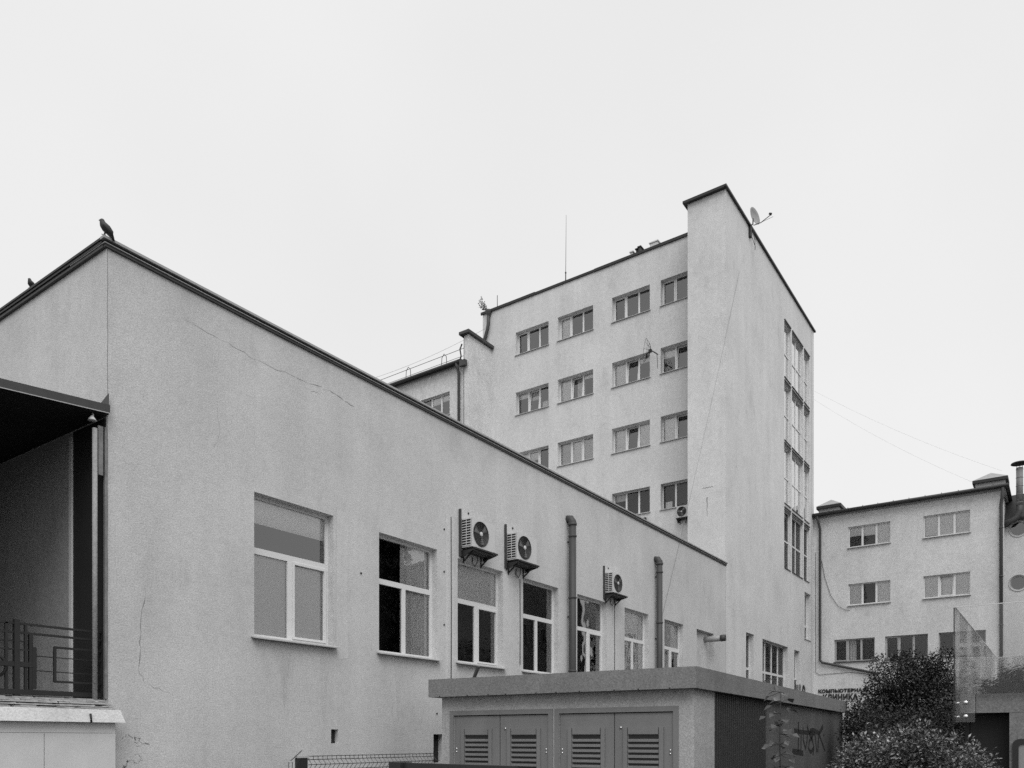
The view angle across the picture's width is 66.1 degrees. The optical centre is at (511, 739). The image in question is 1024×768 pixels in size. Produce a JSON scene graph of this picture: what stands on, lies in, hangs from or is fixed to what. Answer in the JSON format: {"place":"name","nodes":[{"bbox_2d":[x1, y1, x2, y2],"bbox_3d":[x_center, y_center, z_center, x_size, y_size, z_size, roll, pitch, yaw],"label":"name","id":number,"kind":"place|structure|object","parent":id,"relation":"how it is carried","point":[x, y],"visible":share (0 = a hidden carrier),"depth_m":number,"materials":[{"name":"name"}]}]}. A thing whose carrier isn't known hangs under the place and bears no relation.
{"place":"outdoors","nodes":[
{"label":"outdoors","id":0,"kind":"place"},
{"bbox_2d":[0,0,1023,512],"label":"sky","id":1,"kind":"structure","parent":0,"point":[355,177],"materials":[{"name":"white"}]},
{"label":"ground","id":2,"kind":"structure","parent":0,"visible":0},
{"bbox_2d":[0,378,125,767],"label":"porch","id":3,"kind":"object","parent":2,"relation":"on","point":[53,533],"visible":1,"depth_m":12.40,"materials":[{"name":"metal"}]},
{"bbox_2d":[0,619,101,697],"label":"porch railing","id":4,"kind":"object","parent":3,"relation":"on","point":[15,663],"visible":0.99,"depth_m":11.19,"materials":[{"name":"black metal"}]},
{"bbox_2d":[73,418,105,697],"bbox_3d":[-6.603,-2.770,12.280,0.968,4.260,0.017,0,0,35],"label":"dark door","id":5,"kind":"structure","parent":3,"relation":"in","point":[82,438],"depth_m":12.34,"materials":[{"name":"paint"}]},
{"bbox_2d":[288,750,439,767],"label":"fence","id":6,"kind":"object","parent":2,"relation":"on","point":[301,761],"visible":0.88,"depth_m":13.44,"materials":[{"name":"metal"}]},
{"bbox_2d":[0,235,727,767],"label":"hall building","id":7,"kind":"structure","parent":2,"relation":"on","point":[290,573],"depth_m":15.07,"materials":[{"name":"grey paint"}]},
{"bbox_2d":[28,278,34,287],"bbox_3d":[-8.131,-7.693,13.307,0.119,0.176,0.137,0,0,15],"label":"bird","id":8,"kind":"object","parent":7,"relation":"on","point":[30,282],"visible":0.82,"depth_m":13.27},
{"bbox_2d":[99,218,114,240],"bbox_3d":[-6.153,-7.740,11.939,0.221,0.283,0.191,0,0,-25],"label":"bird","id":9,"kind":"object","parent":7,"relation":"on","point":[106,228],"visible":1,"depth_m":11.89},
{"bbox_2d":[251,495,340,648],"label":"window","id":10,"kind":"structure","parent":7,"relation":"in","point":[291,543],"depth_m":15.28,"materials":[{"name":"white glass"}]},
{"bbox_2d":[377,535,442,660],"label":"window","id":11,"kind":"structure","parent":7,"relation":"in","point":[405,569],"depth_m":18.22,"materials":[{"name":"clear glass"}]},
{"bbox_2d":[459,509,497,567],"bbox_3d":[-0.817,-4.908,19.269,0.440,1.319,1.015,0,0,35],"label":"air conditioner","id":12,"kind":"object","parent":7,"relation":"attached to","point":[476,537],"visible":1,"depth_m":19.02,"materials":[{"name":"white metal"}]},
{"bbox_2d":[456,561,508,669],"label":"window","id":13,"kind":"structure","parent":7,"relation":"in","point":[477,586],"depth_m":20.48,"materials":[{"name":"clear glass"}]},
{"bbox_2d":[504,524,539,578],"bbox_3d":[0.268,-4.958,20.816,0.440,1.319,1.015,0,0,35],"label":"air conditioner","id":14,"kind":"object","parent":7,"relation":"attached to","point":[520,550],"visible":1,"depth_m":20.55,"materials":[{"name":"white metal"}]},
{"bbox_2d":[522,580,553,673],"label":"window","id":15,"kind":"structure","parent":7,"relation":"in","point":[538,600],"depth_m":23.00,"materials":[{"name":"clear glass"}]},
{"bbox_2d":[566,515,576,671],"bbox_3d":[1.749,-2.544,23.073,0.327,8.088,0.253,0,0,35],"label":"vent pipe","id":16,"kind":"object","parent":7,"relation":"attached to","point":[572,536],"visible":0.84,"depth_m":22.96,"materials":[{"name":"metal"}]},
{"bbox_2d":[577,596,601,671],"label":"window","id":17,"kind":"structure","parent":7,"relation":"in","point":[589,612],"depth_m":25.38,"materials":[{"name":"clear glass"}]},
{"bbox_2d":[603,566,627,605],"bbox_3d":[3.317,-4.902,25.194,0.405,1.214,0.934,0,0,35],"label":"air conditioner","id":18,"kind":"object","parent":7,"relation":"attached to","point":[614,585],"visible":1,"depth_m":24.94,"materials":[{"name":"white metal"}]},
{"bbox_2d":[625,609,643,669],"bbox_3d":[4.102,-3.125,27.028,0.099,2.530,1.840,0,0,35],"label":"window","id":19,"kind":"structure","parent":7,"relation":"in","point":[634,622],"depth_m":27.27,"materials":[{"name":"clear glass"}]},
{"bbox_2d":[654,556,662,667],"bbox_3d":[5.228,-2.519,28.034,0.327,8.039,0.253,0,0,35],"label":"vent pipe","id":20,"kind":"object","parent":7,"relation":"attached to","point":[658,561],"visible":0.59,"depth_m":27.93,"materials":[{"name":"metal"}]},
{"bbox_2d":[664,621,678,667],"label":"window","id":21,"kind":"structure","parent":7,"relation":"in","point":[671,630],"depth_m":30.27,"materials":[{"name":"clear glass"}]},
{"bbox_2d":[704,634,725,641],"bbox_3d":[8.332,-4.143,32.289,0.881,0.278,0.270,0,0,27],"label":"vent spout","id":22,"kind":"object","parent":7,"relation":"attached to","point":[715,638],"visible":1,"depth_m":32.20,"materials":[{"name":"metal"}]},
{"bbox_2d":[381,329,493,437],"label":"wing building","id":23,"kind":"structure","parent":2,"relation":"on","point":[460,389],"depth_m":42.21,"materials":[{"name":"grey concrete"}]},
{"bbox_2d":[423,393,449,414],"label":"window","id":24,"kind":"structure","parent":23,"relation":"in","point":[441,403],"depth_m":43.06,"materials":[{"name":"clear glass"}]},
{"bbox_2d":[389,762,517,767],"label":"gate post","id":25,"kind":"object","parent":2,"relation":"on","point":[409,765],"visible":1,"depth_m":4.79,"materials":[{"name":"metal"}]},
{"bbox_2d":[428,666,846,767],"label":"substation hut","id":26,"kind":"object","parent":2,"relation":"on","point":[686,717],"visible":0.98,"depth_m":14.15,"materials":[{"name":"concrete"}]},
{"bbox_2d":[473,666,479,676],"bbox_3d":[-0.693,-1.282,15.155,0.050,0.263,0.200,0,0,-39],"label":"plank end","id":27,"kind":"object","parent":26,"relation":"on","point":[476,671],"visible":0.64,"depth_m":15.13,"materials":[{"name":"wood"}]},
{"bbox_2d":[455,716,499,764],"bbox_3d":[-0.669,0.568,15.018,1.039,2.025,0.067,0,0,32],"label":"door","id":28,"kind":"structure","parent":26,"relation":"in","point":[477,738],"depth_m":15.00,"materials":[{"name":"grey paint"}]},
{"bbox_2d":[500,715,547,767],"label":"door","id":29,"kind":"structure","parent":26,"relation":"in","point":[523,738],"depth_m":14.44,"materials":[{"name":"grey paint"}]},
{"bbox_2d":[560,713,614,767],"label":"door","id":30,"kind":"structure","parent":26,"relation":"in","point":[586,740],"depth_m":13.75,"materials":[{"name":"grey paint"}]},
{"bbox_2d":[615,712,672,767],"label":"door","id":31,"kind":"structure","parent":26,"relation":"in","point":[642,740],"depth_m":13.19,"materials":[{"name":"grey paint"}]},
{"bbox_2d":[481,183,815,693],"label":"office tower","id":32,"kind":"structure","parent":2,"relation":"on","point":[584,395],"depth_m":38.39,"materials":[{"name":"concrete"}]},
{"bbox_2d":[478,296,486,310],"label":"roof sprout","id":33,"kind":"object","parent":32,"relation":"on","point":[484,305],"visible":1,"depth_m":43.25,"materials":[{"name":"grey plant"}]},
{"bbox_2d":[515,324,548,355],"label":"window","id":34,"kind":"structure","parent":32,"relation":"in","point":[538,337],"depth_m":42.25,"materials":[{"name":"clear glass"}]},
{"bbox_2d":[515,385,548,415],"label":"window","id":35,"kind":"structure","parent":32,"relation":"in","point":[538,398],"depth_m":42.14,"materials":[{"name":"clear glass"}]},
{"bbox_2d":[522,447,548,467],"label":"window","id":36,"kind":"structure","parent":32,"relation":"in","point":[541,456],"depth_m":41.90,"materials":[{"name":"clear glass"}]},
{"bbox_2d":[556,308,592,341],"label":"window","id":37,"kind":"structure","parent":32,"relation":"in","point":[581,322],"depth_m":40.65,"materials":[{"name":"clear glass"}]},
{"bbox_2d":[556,372,592,403],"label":"window","id":38,"kind":"structure","parent":32,"relation":"in","point":[582,385],"depth_m":40.54,"materials":[{"name":"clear glass"}]},
{"bbox_2d":[556,436,592,466],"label":"window","id":39,"kind":"structure","parent":32,"relation":"in","point":[579,450],"depth_m":40.28,"materials":[{"name":"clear glass"}]},
{"bbox_2d":[611,287,650,322],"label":"window","id":40,"kind":"structure","parent":32,"relation":"in","point":[636,303],"depth_m":38.91,"materials":[{"name":"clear glass"}]},
{"bbox_2d":[612,354,650,387],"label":"window","id":41,"kind":"structure","parent":32,"relation":"in","point":[633,370],"depth_m":38.84,"materials":[{"name":"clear glass"}]},
{"bbox_2d":[612,422,650,453],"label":"window","id":42,"kind":"structure","parent":32,"relation":"in","point":[636,436],"depth_m":38.70,"materials":[{"name":"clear glass"}]},
{"bbox_2d":[614,488,650,514],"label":"window","id":43,"kind":"structure","parent":32,"relation":"in","point":[637,502],"depth_m":38.88,"materials":[{"name":"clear glass"}]},
{"bbox_2d":[643,338,657,368],"bbox_3d":[6.358,-18.069,37.074,0.689,1.439,1.150,0,0,-22],"label":"antenna","id":44,"kind":"object","parent":32,"relation":"attached to","point":[650,350],"visible":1,"depth_m":36.89,"materials":[{"name":"metal"}]},
{"bbox_2d":[649,239,660,246],"bbox_3d":[6.848,-23.615,37.634,0.480,0.270,0.380,0,0,35],"label":"roof vent","id":45,"kind":"object","parent":32,"relation":"on","point":[655,242],"visible":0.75,"depth_m":37.49,"materials":[{"name":"grey metal"}]},
{"bbox_2d":[659,274,687,306],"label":"window","id":46,"kind":"structure","parent":32,"relation":"in","point":[676,289],"depth_m":37.65,"materials":[{"name":"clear glass"}]},
{"bbox_2d":[659,412,687,442],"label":"window","id":47,"kind":"structure","parent":32,"relation":"in","point":[676,426],"depth_m":37.40,"materials":[{"name":"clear glass"}]},
{"bbox_2d":[661,343,687,373],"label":"window","id":48,"kind":"structure","parent":32,"relation":"in","point":[676,357],"depth_m":37.52,"materials":[{"name":"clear glass"}]},
{"bbox_2d":[661,480,687,509],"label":"window","id":49,"kind":"structure","parent":32,"relation":"in","point":[674,494],"depth_m":37.71,"materials":[{"name":"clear glass"}]},
{"bbox_2d":[676,503,687,524],"bbox_3d":[7.966,-10.496,36.453,0.761,0.990,0.330,0,0,35],"label":"air conditioner","id":50,"kind":"object","parent":32,"relation":"attached to","point":[681,512],"visible":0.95,"depth_m":36.41,"materials":[{"name":"white metal"}]},
{"bbox_2d":[663,271,739,610],"bbox_3d":[7.849,-12.785,31.955,0.007,16.493,8.277,0,0,35],"label":"hanging cable","id":51,"kind":"object","parent":32,"relation":"hanging from","point":[701,447],"visible":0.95,"depth_m":31.67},
{"bbox_2d":[746,634,749,678],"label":"window","id":52,"kind":"structure","parent":32,"relation":"in","point":[747,636],"depth_m":37.19,"materials":[{"name":"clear glass"}]},
{"bbox_2d":[749,207,771,244],"bbox_3d":[11.512,-23.901,36.788,1.164,2.124,0.712,0,0,-6],"label":"satellite dish","id":53,"kind":"object","parent":32,"relation":"attached to","point":[754,216],"visible":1,"depth_m":36.82,"materials":[{"name":"metal"}]},
{"bbox_2d":[763,641,783,686],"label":"window","id":54,"kind":"structure","parent":32,"relation":"in","point":[773,655],"depth_m":41.81,"materials":[{"name":"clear glass"}]},
{"bbox_2d":[784,447,790,507],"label":"window","id":55,"kind":"structure","parent":32,"relation":"in","point":[786,454],"depth_m":41.89,"materials":[{"name":"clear glass"}]},
{"bbox_2d":[784,511,791,571],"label":"window","id":56,"kind":"structure","parent":32,"relation":"in","point":[786,517],"depth_m":42.18,"materials":[{"name":"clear glass"}]},
{"bbox_2d":[784,385,791,446],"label":"window","id":57,"kind":"structure","parent":32,"relation":"in","point":[786,392],"depth_m":41.89,"materials":[{"name":"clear glass"}]},
{"bbox_2d":[784,325,791,384],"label":"window","id":58,"kind":"structure","parent":32,"relation":"in","point":[786,333],"depth_m":41.89,"materials":[{"name":"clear glass"}]},
{"bbox_2d":[794,651,795,688],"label":"window","id":59,"kind":"structure","parent":32,"relation":"in","point":[794,651],"depth_m":43.61,"materials":[{"name":"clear glass"}]},
{"bbox_2d":[792,518,802,578],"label":"window","id":60,"kind":"structure","parent":32,"relation":"in","point":[796,527],"depth_m":44.07,"materials":[{"name":"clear glass"}]},
{"bbox_2d":[792,456,803,518],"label":"window","id":61,"kind":"structure","parent":32,"relation":"in","point":[796,466],"depth_m":43.46,"materials":[{"name":"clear glass"}]},
{"bbox_2d":[792,396,803,459],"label":"window","id":62,"kind":"structure","parent":32,"relation":"in","point":[796,408],"depth_m":43.46,"materials":[{"name":"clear glass"}]},
{"bbox_2d":[792,337,803,400],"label":"window","id":63,"kind":"structure","parent":32,"relation":"in","point":[796,351],"depth_m":43.46,"materials":[{"name":"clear glass"}]},
{"bbox_2d":[795,680,805,691],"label":"air conditioner","id":64,"kind":"object","parent":32,"relation":"attached to","point":[800,687],"visible":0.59,"depth_m":42.65,"materials":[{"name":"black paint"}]},
{"bbox_2d":[804,411,808,465],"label":"window","id":65,"kind":"structure","parent":32,"relation":"in","point":[805,414],"depth_m":44.98,"materials":[{"name":"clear glass"}]},
{"bbox_2d":[804,528,809,582],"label":"window","id":66,"kind":"structure","parent":32,"relation":"in","point":[805,530],"depth_m":45.18,"materials":[{"name":"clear glass"}]},
{"bbox_2d":[804,468,809,523],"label":"window","id":67,"kind":"structure","parent":32,"relation":"in","point":[805,471],"depth_m":44.98,"materials":[{"name":"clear glass"}]},
{"bbox_2d":[804,355,809,408],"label":"window","id":68,"kind":"structure","parent":32,"relation":"in","point":[805,359],"depth_m":44.98,"materials":[{"name":"clear glass"}]},
{"bbox_2d":[804,595,810,640],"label":"window","id":69,"kind":"structure","parent":32,"relation":"in","point":[805,595],"depth_m":45.48,"materials":[{"name":"clear glass"}]},
{"bbox_2d":[759,686,799,767],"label":"sapling","id":70,"kind":"object","parent":2,"relation":"on","point":[786,733],"visible":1,"depth_m":9.01,"materials":[{"name":"grey plant"}]},
{"bbox_2d":[833,695,894,765],"bbox_3d":[9.944,0.182,21.658,2.081,2.844,2.091,0,0,35],"label":"shrub","id":71,"kind":"object","parent":2,"relation":"on","point":[847,727],"visible":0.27,"depth_m":21.76,"materials":[{"name":"grey plant"}]},
{"bbox_2d":[826,722,940,767],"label":"shrub","id":72,"kind":"object","parent":2,"relation":"on","point":[847,762],"visible":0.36,"depth_m":13.37,"materials":[{"name":"grey plant"}]},
{"bbox_2d":[841,642,964,759],"bbox_3d":[12.536,-0.683,24.086,3.587,4.573,5.277,0,0,69],"label":"tree","id":73,"kind":"object","parent":2,"relation":"on","point":[927,685],"visible":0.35,"depth_m":23.68,"materials":[{"name":"grey plant"}]},
{"bbox_2d":[859,696,964,758],"bbox_3d":[9.793,0.266,18.987,2.658,2.674,2.400,0,0,35],"label":"shrub","id":74,"kind":"object","parent":2,"relation":"on","point":[899,716],"visible":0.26,"depth_m":18.87,"materials":[{"name":"grey plant"}]},
{"bbox_2d":[812,473,1011,764],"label":"side block","id":75,"kind":"structure","parent":2,"relation":"on","point":[902,575],"depth_m":43.28,"materials":[{"name":"plaster"},{"name":"glass"},{"name":"dark metal"}]},
{"bbox_2d":[818,688,864,699],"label":"wall sign","id":76,"kind":"object","parent":75,"relation":"attached to","point":[848,696],"visible":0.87,"depth_m":44.99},
{"bbox_2d":[833,637,874,662],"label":"window","id":77,"kind":"structure","parent":75,"relation":"in","point":[862,649],"depth_m":45.07,"materials":[{"name":"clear glass"}]},
{"bbox_2d":[848,580,889,605],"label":"window","id":78,"kind":"structure","parent":75,"relation":"in","point":[871,592],"depth_m":44.67,"materials":[{"name":"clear glass"}]},
{"bbox_2d":[849,522,890,547],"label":"window","id":79,"kind":"structure","parent":75,"relation":"in","point":[879,533],"depth_m":44.49,"materials":[{"name":"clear glass"}]},
{"bbox_2d":[884,634,928,659],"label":"window","id":80,"kind":"structure","parent":75,"relation":"in","point":[903,642],"depth_m":43.75,"materials":[{"name":"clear glass"}]},
{"bbox_2d":[922,510,969,538],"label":"window","id":81,"kind":"structure","parent":75,"relation":"in","point":[953,523],"depth_m":42.18,"materials":[{"name":"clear glass"}]},
{"bbox_2d":[923,572,970,598],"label":"window","id":82,"kind":"structure","parent":75,"relation":"in","point":[956,584],"depth_m":42.27,"materials":[{"name":"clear glass"}]},
{"bbox_2d":[939,630,985,656],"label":"window","id":83,"kind":"structure","parent":75,"relation":"in","point":[948,637],"depth_m":42.73,"materials":[{"name":"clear glass"}]},
{"bbox_2d":[857,717,980,767],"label":"shrub","id":84,"kind":"object","parent":2,"relation":"on","point":[901,756],"visible":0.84,"depth_m":10.90,"materials":[{"name":"grey plant"}]},
{"bbox_2d":[909,736,1001,767],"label":"shrub","id":85,"kind":"object","parent":2,"relation":"on","point":[973,763],"visible":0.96,"depth_m":10.17,"materials":[{"name":"grey plant"}]},
{"bbox_2d":[953,601,1023,767],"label":"glass terrace","id":86,"kind":"structure","parent":2,"relation":"on","point":[989,720],"depth_m":12.08,"materials":[{"name":"glass"}]},
{"bbox_2d":[973,663,1023,693],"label":"planting","id":87,"kind":"object","parent":86,"relation":"on","point":[1010,681],"visible":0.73,"depth_m":12.48,"materials":[{"name":"grey plant"}]},
{"bbox_2d":[1012,739,1023,767],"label":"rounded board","id":88,"kind":"object","parent":86,"relation":"attached to","point":[1018,753],"visible":1,"depth_m":11.58,"materials":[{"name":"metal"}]},
{"bbox_2d":[1004,494,1023,656],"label":"round window block","id":89,"kind":"structure","parent":2,"relation":"on","point":[1014,586],"depth_m":42.06,"materials":[{"name":"grey paint"}]},
{"bbox_2d":[1004,460,1023,526],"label":"exhaust flue","id":90,"kind":"object","parent":89,"relation":"attached to","point":[1019,496],"visible":0.98,"depth_m":41.46,"materials":[{"name":"metal"}]},
{"bbox_2d":[1008,574,1023,590],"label":"window","id":91,"kind":"structure","parent":89,"relation":"in","point":[1017,582],"depth_m":42.50,"materials":[{"name":"glass"}]},
{"bbox_2d":[1008,520,1023,536],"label":"window","id":92,"kind":"structure","parent":89,"relation":"in","point":[1017,528],"depth_m":42.48,"materials":[{"name":"glass"}]}
]}

